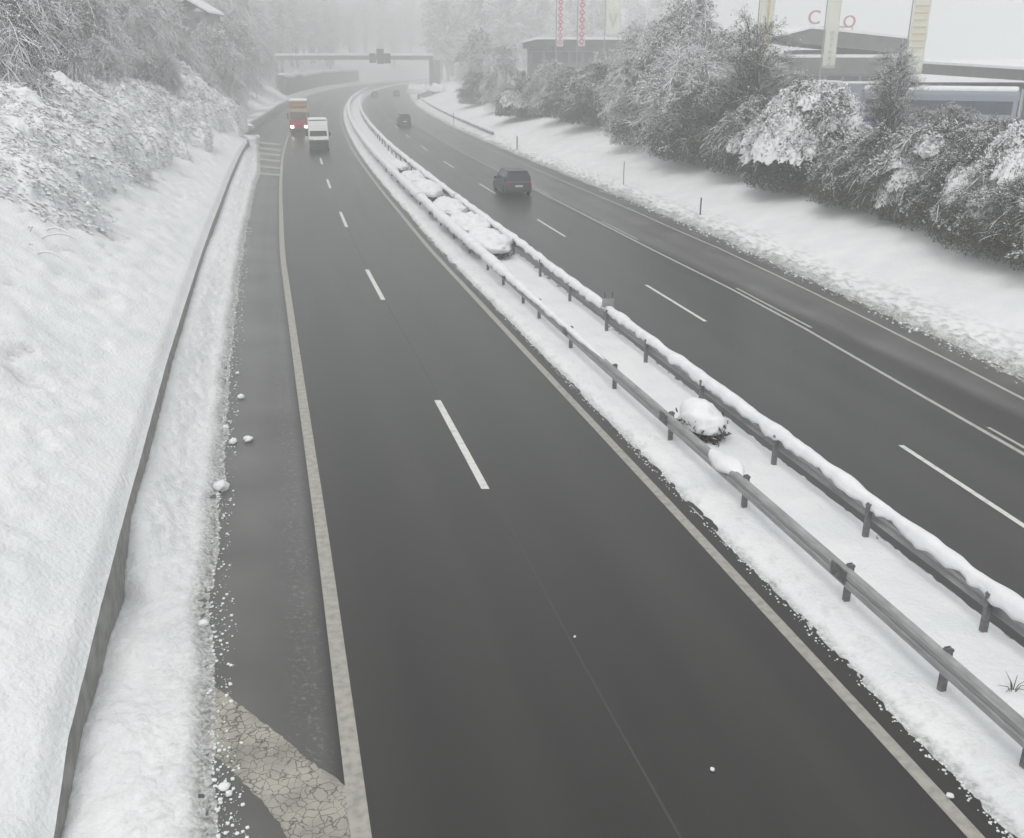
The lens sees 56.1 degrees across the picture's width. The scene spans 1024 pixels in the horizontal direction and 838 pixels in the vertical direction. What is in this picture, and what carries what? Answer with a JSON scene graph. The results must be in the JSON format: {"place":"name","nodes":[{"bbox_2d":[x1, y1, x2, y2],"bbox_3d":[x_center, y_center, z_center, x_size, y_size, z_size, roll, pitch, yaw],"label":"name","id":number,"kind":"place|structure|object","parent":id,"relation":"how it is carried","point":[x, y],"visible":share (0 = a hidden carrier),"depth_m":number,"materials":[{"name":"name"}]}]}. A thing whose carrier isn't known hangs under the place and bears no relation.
{"place":"outdoors","nodes":[
{"label":"outdoors","id":0,"kind":"place"},
{"bbox_2d":[0,42,465,837],"bbox_3d":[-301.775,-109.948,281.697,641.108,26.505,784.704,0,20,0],"label":"bank","id":1,"kind":"structure","parent":0,"point":[88,330],"depth_m":19.67,"materials":[{"name":"snow"}]},
{"bbox_2d":[0,0,69,102],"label":"frosted tree","id":2,"kind":"object","parent":1,"relation":"on","point":[20,44],"visible":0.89,"depth_m":42.50,"materials":[{"name":"grey plant"}]},
{"bbox_2d":[0,106,104,197],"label":"snow laden shrub","id":3,"kind":"object","parent":1,"relation":"on","point":[25,129],"visible":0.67,"depth_m":36.40,"materials":[{"name":"snow"}]},
{"bbox_2d":[22,0,91,73],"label":"frosted tree","id":4,"kind":"object","parent":1,"relation":"on","point":[53,11],"visible":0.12,"depth_m":51.42,"materials":[{"name":"grey plant"}]},
{"bbox_2d":[0,71,126,262],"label":"bent brush","id":5,"kind":"object","parent":1,"relation":"on","point":[64,230],"visible":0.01,"depth_m":29.38,"materials":[{"name":"grey plant"}]},
{"bbox_2d":[37,23,92,87],"bbox_3d":[-24.951,-19.221,52.477,4.767,4.617,4.896,29,18,-10],"label":"frosted tree","id":6,"kind":"object","parent":1,"relation":"on","point":[68,71],"visible":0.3,"depth_m":51.93,"materials":[{"name":"grey plant"}]},
{"bbox_2d":[0,75,137,200],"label":"snow laden shrub","id":7,"kind":"object","parent":1,"relation":"on","point":[17,97],"visible":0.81,"depth_m":41.22,"materials":[{"name":"snow"}]},
{"bbox_2d":[0,124,140,244],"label":"snow laden shrub","id":8,"kind":"object","parent":1,"relation":"on","point":[44,186],"visible":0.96,"depth_m":32.19,"materials":[{"name":"snow"}]},
{"bbox_2d":[51,128,117,202],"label":"snow laden shrub","id":9,"kind":"object","parent":1,"relation":"on","point":[97,185],"visible":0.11,"depth_m":40.15,"materials":[{"name":"snow"}]},
{"bbox_2d":[24,65,152,169],"bbox_3d":[-24.434,-16.934,50.913,12.179,3.554,12.075,29,18,-10],"label":"snow laden shrub","id":10,"kind":"object","parent":1,"relation":"on","point":[80,96],"visible":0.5,"depth_m":49.85,"materials":[{"name":"snow"}]},
{"bbox_2d":[30,82,163,197],"bbox_3d":[-21.081,-13.818,46.610,10.169,2.580,10.239,29,18,-10],"label":"snow laden shrub","id":11,"kind":"object","parent":1,"relation":"on","point":[110,137],"visible":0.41,"depth_m":46.20,"materials":[{"name":"snow"}]},
{"bbox_2d":[58,0,136,77],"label":"frosted tree","id":12,"kind":"object","parent":1,"relation":"on","point":[90,15],"visible":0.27,"depth_m":65.33,"materials":[{"name":"grey plant"}]},
{"bbox_2d":[76,31,128,86],"bbox_3d":[-27.653,-23.343,63.798,4.806,4.373,4.854,29,18,-10],"label":"frosted tree","id":13,"kind":"object","parent":1,"relation":"on","point":[103,56],"visible":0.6,"depth_m":62.91,"materials":[{"name":"grey plant"}]},
{"bbox_2d":[74,110,157,182],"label":"snow laden shrub","id":14,"kind":"object","parent":1,"relation":"on","point":[145,168],"visible":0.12,"depth_m":49.19,"materials":[{"name":"snow"}]},
{"bbox_2d":[77,75,169,168],"bbox_3d":[-24.214,-17.491,53.779,11.349,3.268,12.171,29,18,-10],"label":"snow laden shrub","id":15,"kind":"object","parent":1,"relation":"on","point":[150,134],"visible":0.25,"depth_m":54.60,"materials":[{"name":"snow"}]},
{"bbox_2d":[87,71,159,116],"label":"snow laden shrub","id":16,"kind":"object","parent":1,"relation":"on","point":[128,90],"visible":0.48,"depth_m":63.79,"materials":[{"name":"snow"}]},
{"bbox_2d":[105,0,143,77],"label":"frosted tree","id":17,"kind":"object","parent":1,"relation":"on","point":[123,7],"visible":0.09,"depth_m":74.12,"materials":[{"name":"grey plant"}]},
{"bbox_2d":[115,0,173,84],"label":"frosted tree","id":18,"kind":"object","parent":1,"relation":"on","point":[138,8],"visible":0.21,"depth_m":81.67,"materials":[{"name":"grey plant"}]},
{"bbox_2d":[131,82,177,129],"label":"snow laden shrub","id":19,"kind":"object","parent":1,"relation":"on","point":[163,108],"visible":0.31,"depth_m":67.32,"materials":[{"name":"snow"}]},
{"bbox_2d":[134,0,182,68],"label":"frosted tree","id":20,"kind":"object","parent":1,"relation":"on","point":[161,44],"visible":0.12,"depth_m":90.59,"materials":[{"name":"grey plant"}]},
{"bbox_2d":[130,50,187,97],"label":"frosted tree","id":21,"kind":"object","parent":1,"relation":"on","point":[167,75],"visible":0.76,"depth_m":83.72,"materials":[{"name":"grey plant"}]},
{"bbox_2d":[137,105,196,161],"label":"snow laden shrub","id":22,"kind":"object","parent":1,"relation":"on","point":[179,148],"visible":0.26,"depth_m":62.57,"materials":[{"name":"snow"}]},
{"bbox_2d":[126,75,213,154],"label":"snow laden shrub","id":23,"kind":"object","parent":1,"relation":"on","point":[196,130],"visible":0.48,"depth_m":71.59,"materials":[{"name":"snow"}]},
{"bbox_2d":[126,57,213,98],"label":"snow laden shrub","id":24,"kind":"object","parent":1,"relation":"on","point":[186,71],"visible":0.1,"depth_m":94.62,"materials":[{"name":"white plant"}]},
{"bbox_2d":[162,0,191,25],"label":"frosted tree","id":25,"kind":"object","parent":1,"relation":"on","point":[181,8],"visible":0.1,"depth_m":136.82,"materials":[{"name":"grey plant"}]},
{"bbox_2d":[126,63,237,131],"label":"snow laden shrub","id":26,"kind":"object","parent":1,"relation":"on","point":[208,109],"visible":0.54,"depth_m":87.34,"materials":[{"name":"snow"}]},
{"bbox_2d":[156,10,210,80],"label":"frosted tree","id":27,"kind":"object","parent":1,"relation":"on","point":[184,50],"visible":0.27,"depth_m":103.95,"materials":[{"name":"grey plant"}]},
{"bbox_2d":[167,0,224,49],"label":"house","id":28,"kind":"structure","parent":1,"relation":"on","point":[210,14],"depth_m":138.82,"materials":[{"name":"grey"}]},
{"bbox_2d":[190,51,223,92],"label":"frosted tree","id":29,"kind":"object","parent":1,"relation":"on","point":[211,80],"visible":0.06,"depth_m":118.32,"materials":[{"name":"grey plant"}]},
{"bbox_2d":[185,19,257,115],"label":"frosted tree","id":30,"kind":"object","parent":1,"relation":"on","point":[223,60],"visible":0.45,"depth_m":129.62,"materials":[{"name":"grey plant"}]},
{"bbox_2d":[205,83,245,137],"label":"snow laden shrub","id":31,"kind":"object","parent":1,"relation":"on","point":[231,111],"visible":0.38,"depth_m":95.63,"materials":[{"name":"snow"}]},
{"bbox_2d":[191,0,270,73],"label":"frosted tree","id":32,"kind":"object","parent":1,"relation":"on","point":[240,12],"visible":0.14,"depth_m":183.60,"materials":[{"name":"grey plant"}]},
{"bbox_2d":[220,9,269,102],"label":"frosted tree","id":33,"kind":"object","parent":1,"relation":"on","point":[243,42],"visible":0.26,"depth_m":148.54,"materials":[{"name":"grey plant"}]},
{"bbox_2d":[247,0,283,66],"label":"frosted tree","id":34,"kind":"object","parent":1,"relation":"on","point":[266,21],"visible":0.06,"depth_m":230.66,"materials":[{"name":"grey plant"}]},
{"bbox_2d":[253,30,278,86],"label":"frosted tree","id":35,"kind":"object","parent":1,"relation":"on","point":[268,62],"visible":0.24,"depth_m":200.72,"materials":[{"name":"grey plant"}]},
{"bbox_2d":[61,74,1023,837],"bbox_3d":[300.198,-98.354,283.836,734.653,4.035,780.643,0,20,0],"label":"ground","id":36,"kind":"structure","parent":0,"point":[145,766],"depth_m":20.63,"materials":[{"name":"snow"}]},
{"bbox_2d":[54,140,248,837],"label":"retaining wall","id":37,"kind":"structure","parent":36,"relation":"on","point":[112,601],"depth_m":14.98,"materials":[{"name":"concrete"}]},
{"bbox_2d":[278,68,358,95],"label":"noise barrier","id":38,"kind":"object","parent":36,"relation":"on","point":[293,82],"visible":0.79,"depth_m":288.36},
{"bbox_2d":[274,49,439,93],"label":"gantry","id":39,"kind":"object","parent":36,"relation":"on","point":[380,56],"visible":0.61,"depth_m":224.32,"materials":[{"name":"grey"}]},
{"bbox_2d":[406,83,444,99],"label":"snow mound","id":40,"kind":"object","parent":36,"relation":"on","point":[422,90],"visible":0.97,"depth_m":222.42,"materials":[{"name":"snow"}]},
{"bbox_2d":[414,178,443,201],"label":"median bush","id":41,"kind":"object","parent":36,"relation":"on","point":[430,190],"visible":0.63,"depth_m":61.86,"materials":[{"name":"white plant"}]},
{"bbox_2d":[433,196,467,215],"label":"median bush","id":42,"kind":"object","parent":36,"relation":"on","point":[448,206],"visible":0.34,"depth_m":54.21,"materials":[{"name":"white plant"}]},
{"bbox_2d":[447,211,491,232],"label":"median bush","id":43,"kind":"object","parent":36,"relation":"on","point":[467,221],"visible":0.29,"depth_m":48.64,"materials":[{"name":"white plant"}]},
{"bbox_2d":[240,0,705,81],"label":"distant wood","id":44,"kind":"object","parent":36,"relation":"on","point":[321,26],"visible":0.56,"depth_m":288.81,"materials":[{"name":"grey plant"}]},
{"bbox_2d":[453,67,492,104],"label":"snowy shrub","id":45,"kind":"object","parent":36,"relation":"on","point":[474,77],"visible":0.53,"depth_m":155.49,"materials":[{"name":"grey plant"}]},
{"bbox_2d":[459,52,486,91],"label":"frosted tree","id":46,"kind":"object","parent":36,"relation":"on","point":[472,62],"visible":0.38,"depth_m":176.27,"materials":[{"name":"grey plant"}]},
{"bbox_2d":[449,25,501,92],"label":"frosted tree","id":47,"kind":"object","parent":36,"relation":"on","point":[475,44],"visible":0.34,"depth_m":180.22,"materials":[{"name":"grey plant"}]},
{"bbox_2d":[463,225,515,259],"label":"median bush","id":48,"kind":"object","parent":36,"relation":"on","point":[496,243],"visible":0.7,"depth_m":43.95,"materials":[{"name":"white plant"}]},
{"bbox_2d":[477,51,519,111],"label":"frosted tree","id":49,"kind":"object","parent":36,"relation":"on","point":[498,76],"visible":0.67,"depth_m":134.51,"materials":[{"name":"grey plant"}]},
{"bbox_2d":[483,41,528,73],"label":"frosted tree","id":50,"kind":"object","parent":36,"relation":"on","point":[498,50],"visible":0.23,"depth_m":157.93,"materials":[{"name":"grey plant"}]},
{"bbox_2d":[487,69,552,116],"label":"snow laden shrub","id":51,"kind":"object","parent":36,"relation":"on","point":[512,100],"visible":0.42,"depth_m":118.41,"materials":[{"name":"grey plant"}]},
{"bbox_2d":[522,58,565,114],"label":"frosted tree","id":52,"kind":"object","parent":36,"relation":"on","point":[541,80],"visible":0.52,"depth_m":115.54,"materials":[{"name":"grey plant"}]},
{"bbox_2d":[555,0,563,67],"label":"banner flag","id":53,"kind":"object","parent":36,"relation":"on","point":[559,20],"visible":0.98,"depth_m":138.71,"materials":[{"name":"fabric"}]},
{"bbox_2d":[532,63,597,119],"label":"snowy shrub","id":54,"kind":"object","parent":36,"relation":"on","point":[559,81],"visible":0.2,"depth_m":105.48,"materials":[{"name":"grey plant"}]},
{"bbox_2d":[522,37,630,77],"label":"hall building","id":55,"kind":"structure","parent":36,"relation":"on","point":[539,49],"depth_m":161.71,"materials":[{"name":"grey metal"}]},
{"bbox_2d":[576,0,585,69],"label":"banner flag","id":56,"kind":"object","parent":36,"relation":"on","point":[581,22],"visible":0.97,"depth_m":129.55,"materials":[{"name":"fabric"}]},
{"bbox_2d":[548,57,628,126],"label":"snowy shrub","id":57,"kind":"object","parent":36,"relation":"on","point":[583,95],"visible":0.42,"depth_m":94.88,"materials":[{"name":"grey plant"}]},
{"bbox_2d":[585,48,615,75],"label":"frosted tree","id":58,"kind":"object","parent":36,"relation":"on","point":[600,54],"visible":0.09,"depth_m":121.50,"materials":[{"name":"grey plant"}]},
{"bbox_2d":[603,0,620,57],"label":"banner flag","id":59,"kind":"object","parent":36,"relation":"on","point":[612,13],"visible":0.95,"depth_m":138.52,"materials":[{"name":"fabric"}]},
{"bbox_2d":[592,52,662,132],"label":"frosted tree","id":60,"kind":"object","parent":36,"relation":"on","point":[622,78],"visible":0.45,"depth_m":85.88,"materials":[{"name":"grey plant"}]},
{"bbox_2d":[601,17,664,65],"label":"frosted tree","id":61,"kind":"object","parent":36,"relation":"on","point":[636,39],"visible":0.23,"depth_m":103.31,"materials":[{"name":"grey plant"}]},
{"bbox_2d":[601,87,671,146],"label":"snowy shrub","id":62,"kind":"object","parent":36,"relation":"on","point":[623,125],"visible":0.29,"depth_m":78.69,"materials":[{"name":"grey plant"}]},
{"bbox_2d":[621,39,726,153],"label":"frosted tree","id":63,"kind":"object","parent":36,"relation":"on","point":[686,69],"visible":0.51,"depth_m":70.92,"materials":[{"name":"grey plant"}]},
{"bbox_2d":[628,78,727,162],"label":"snowy shrub","id":64,"kind":"object","parent":36,"relation":"on","point":[666,110],"visible":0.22,"depth_m":66.94,"materials":[{"name":"grey plant"}]},
{"bbox_2d":[629,0,738,96],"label":"frosted tree","id":65,"kind":"object","parent":36,"relation":"on","point":[677,26],"visible":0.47,"depth_m":83.82,"materials":[{"name":"grey plant"}]},
{"bbox_2d":[655,73,785,165],"bbox_3d":[15.038,-20.744,65.487,10.111,6.389,10.762,-13,24,-30],"label":"snowy shrub","id":66,"kind":"object","parent":36,"relation":"on","point":[700,118],"visible":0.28,"depth_m":64.69,"materials":[{"name":"grey plant"}]},
{"bbox_2d":[694,95,788,176],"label":"snow laden shrub","id":67,"kind":"object","parent":36,"relation":"on","point":[729,131],"visible":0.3,"depth_m":59.40,"materials":[{"name":"grey plant"}]},
{"bbox_2d":[690,3,807,118],"bbox_3d":[15.252,-21.784,62.179,7.336,9.418,7.938,-7,21,-18],"label":"bare tree","id":68,"kind":"object","parent":36,"relation":"on","point":[749,80],"visible":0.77,"depth_m":61.27,"materials":[{"name":"grey plant"}]},
{"bbox_2d":[756,0,775,57],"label":"banner flag","id":69,"kind":"object","parent":36,"relation":"on","point":[767,7],"visible":0.4,"depth_m":90.38,"materials":[{"name":"fabric"}]},
{"bbox_2d":[763,67,814,95],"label":"snowy shrub","id":70,"kind":"object","parent":36,"relation":"on","point":[799,75],"visible":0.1,"depth_m":72.67,"materials":[{"name":"grey plant"}]},
{"bbox_2d":[735,78,870,194],"bbox_3d":[16.850,-15.753,53.441,8.487,6.098,8.110,7,22,19],"label":"snow laden shrub","id":71,"kind":"object","parent":36,"relation":"on","point":[804,123],"visible":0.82,"depth_m":51.62,"materials":[{"name":"snow"}]},
{"bbox_2d":[783,162,822,193],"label":"snowy shrub","id":72,"kind":"object","parent":36,"relation":"on","point":[796,184],"visible":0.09,"depth_m":52.50,"materials":[{"name":"grey plant"}]},
{"bbox_2d":[818,0,841,79],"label":"banner flag","id":73,"kind":"object","parent":36,"relation":"on","point":[830,35],"visible":0.98,"depth_m":89.16,"materials":[{"name":"fabric"}]},
{"bbox_2d":[800,142,876,207],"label":"snowy shrub","id":74,"kind":"object","parent":36,"relation":"on","point":[843,169],"visible":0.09,"depth_m":48.09,"materials":[{"name":"grey plant"}]},
{"bbox_2d":[806,118,920,212],"bbox_3d":[18.395,-12.549,47.014,7.416,4.255,7.715,14,24,32],"label":"snowy shrub","id":75,"kind":"object","parent":36,"relation":"on","point":[864,140],"visible":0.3,"depth_m":46.42,"materials":[{"name":"grey plant"}]},
{"bbox_2d":[846,52,932,152],"bbox_3d":[18.672,-14.660,47.537,4.060,6.592,3.752,5,21,12],"label":"bare tree","id":76,"kind":"object","parent":36,"relation":"on","point":[893,120],"visible":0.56,"depth_m":46.90,"materials":[{"name":"grey plant"}]},
{"bbox_2d":[861,38,925,118],"bbox_3d":[23.294,-20.155,58.582,4.164,5.839,3.848,0,20,0],"label":"bare tree","id":77,"kind":"object","parent":36,"relation":"on","point":[905,62],"visible":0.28,"depth_m":58.12,"materials":[{"name":"grey plant"}]},
{"bbox_2d":[870,154,935,223],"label":"snow laden shrub","id":78,"kind":"object","parent":36,"relation":"on","point":[903,173],"visible":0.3,"depth_m":43.05,"materials":[{"name":"snow"}]},
{"bbox_2d":[901,0,931,84],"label":"banner flag","id":79,"kind":"object","parent":36,"relation":"on","point":[919,25],"visible":0.84,"depth_m":81.58,"materials":[{"name":"fabric"}]},
{"bbox_2d":[843,118,992,217],"bbox_3d":[19.610,-11.549,43.974,7.803,4.220,8.258,-10,23,-25],"label":"snow laden shrub","id":80,"kind":"object","parent":36,"relation":"on","point":[896,156],"visible":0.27,"depth_m":43.33,"materials":[{"name":"snow"}]},
{"bbox_2d":[891,148,983,232],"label":"snow laden shrub","id":81,"kind":"object","parent":36,"relation":"on","point":[949,174],"visible":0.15,"depth_m":40.46,"materials":[{"name":"grey plant"}]},
{"bbox_2d":[860,85,1020,127],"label":"coach","id":82,"kind":"object","parent":36,"relation":"on","point":[987,101],"visible":0.4,"depth_m":67.84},
{"bbox_2d":[894,122,998,233],"bbox_3d":[20.069,-10.271,40.378,7.155,4.325,7.616,-4,21,-9],"label":"snowy shrub","id":83,"kind":"object","parent":36,"relation":"on","point":[972,145],"visible":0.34,"depth_m":39.87,"materials":[{"name":"grey plant"}]},
{"bbox_2d":[908,99,986,135],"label":"snowy shrub","id":84,"kind":"object","parent":36,"relation":"on","point":[952,112],"visible":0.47,"depth_m":52.95,"materials":[{"name":"grey plant"}]},
{"bbox_2d":[922,155,1022,255],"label":"snow laden shrub","id":85,"kind":"object","parent":36,"relation":"on","point":[945,221],"visible":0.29,"depth_m":37.25,"materials":[{"name":"grey plant"}]},
{"bbox_2d":[941,119,1023,239],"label":"snow laden shrub","id":86,"kind":"object","parent":36,"relation":"on","point":[1008,146],"visible":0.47,"depth_m":37.02,"materials":[{"name":"snow"}]},
{"bbox_2d":[947,174,1023,263],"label":"snowy shrub","id":87,"kind":"object","parent":36,"relation":"on","point":[1003,200],"visible":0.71,"depth_m":35.33,"materials":[{"name":"grey plant"}]},
{"bbox_2d":[975,190,1023,269],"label":"snowy shrub","id":88,"kind":"object","parent":36,"relation":"on","point":[1016,253],"visible":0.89,"depth_m":33.84,"materials":[{"name":"grey plant"}]},
{"bbox_2d":[980,112,1023,144],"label":"snowy shrub","id":89,"kind":"object","parent":36,"relation":"on","point":[995,127],"visible":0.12,"depth_m":47.55,"materials":[{"name":"grey plant"}]},
{"bbox_2d":[198,78,1023,837],"bbox_3d":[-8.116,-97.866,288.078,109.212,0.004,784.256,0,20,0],"label":"road","id":90,"kind":"structure","parent":0,"point":[460,514],"depth_m":18.57,"materials":[{"name":"asphalt"}]},
{"bbox_2d":[244,99,288,133],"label":"kerb wall","id":91,"kind":"structure","parent":90,"relation":"on","point":[258,118],"depth_m":152.96,"materials":[{"name":"stone"}]},
{"bbox_2d":[287,98,309,133],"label":"lorry","id":92,"kind":"object","parent":90,"relation":"on","point":[298,115],"visible":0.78,"depth_m":120.66,"materials":[{"name":"red"}]},
{"bbox_2d":[306,117,330,150],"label":"delivery van","id":93,"kind":"object","parent":90,"relation":"on","point":[317,133],"visible":1,"depth_m":98.62,"materials":[{"name":"white paint"}]},
{"bbox_2d":[401,170,425,183],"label":"median bush","id":94,"kind":"object","parent":90,"relation":"on","point":[412,176],"visible":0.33,"depth_m":69.02,"materials":[{"name":"white plant"}]},
{"bbox_2d":[420,97,493,134],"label":"guard rail","id":95,"kind":"object","parent":90,"relation":"on","point":[491,131],"visible":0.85,"depth_m":136.81,"materials":[{"name":"metal"}]},
{"bbox_2d":[493,168,531,194],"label":"passenger car","id":96,"kind":"object","parent":90,"relation":"on","point":[510,180],"visible":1,"depth_m":65.25,"materials":[{"name":"grey"}]},
{"bbox_2d":[206,190,1016,837],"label":"snow crumbs","id":97,"kind":"object","parent":90,"relation":"on","point":[220,802],"visible":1,"depth_m":15.65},
{"bbox_2d":[346,84,1023,768],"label":"guard rail","id":98,"kind":"object","parent":90,"relation":"on","point":[982,696],"visible":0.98,"depth_m":17.95,"materials":[{"name":"metal"}]},
{"bbox_2d":[359,83,1023,636],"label":"guard rail","id":99,"kind":"object","parent":90,"relation":"on","point":[985,591],"visible":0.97,"depth_m":20.13,"materials":[{"name":"metal"}]},
{"bbox_2d":[675,397,731,446],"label":"median bush","id":100,"kind":"object","parent":90,"relation":"on","point":[704,420],"visible":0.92,"depth_m":22.44,"materials":[{"name":"white plant"}]},
{"bbox_2d":[338,0,1023,70],"label":"sky","id":101,"kind":"structure","parent":0,"point":[957,29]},
{"bbox_2d":[723,10,909,84],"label":"showroom building","id":102,"kind":"structure","parent":0,"point":[856,50],"depth_m":111.08,"materials":[{"name":"grey glass"}]},
{"bbox_2d":[835,81,883,105],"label":"parked van","id":103,"kind":"object","parent":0,"point":[856,87],"visible":0.07,"depth_m":84.18,"materials":[{"name":"grey paint"}]},
{"bbox_2d":[893,59,1023,119],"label":"depot building","id":104,"kind":"structure","parent":0,"point":[1009,69],"depth_m":86.66,"materials":[{"name":"grey metal"}]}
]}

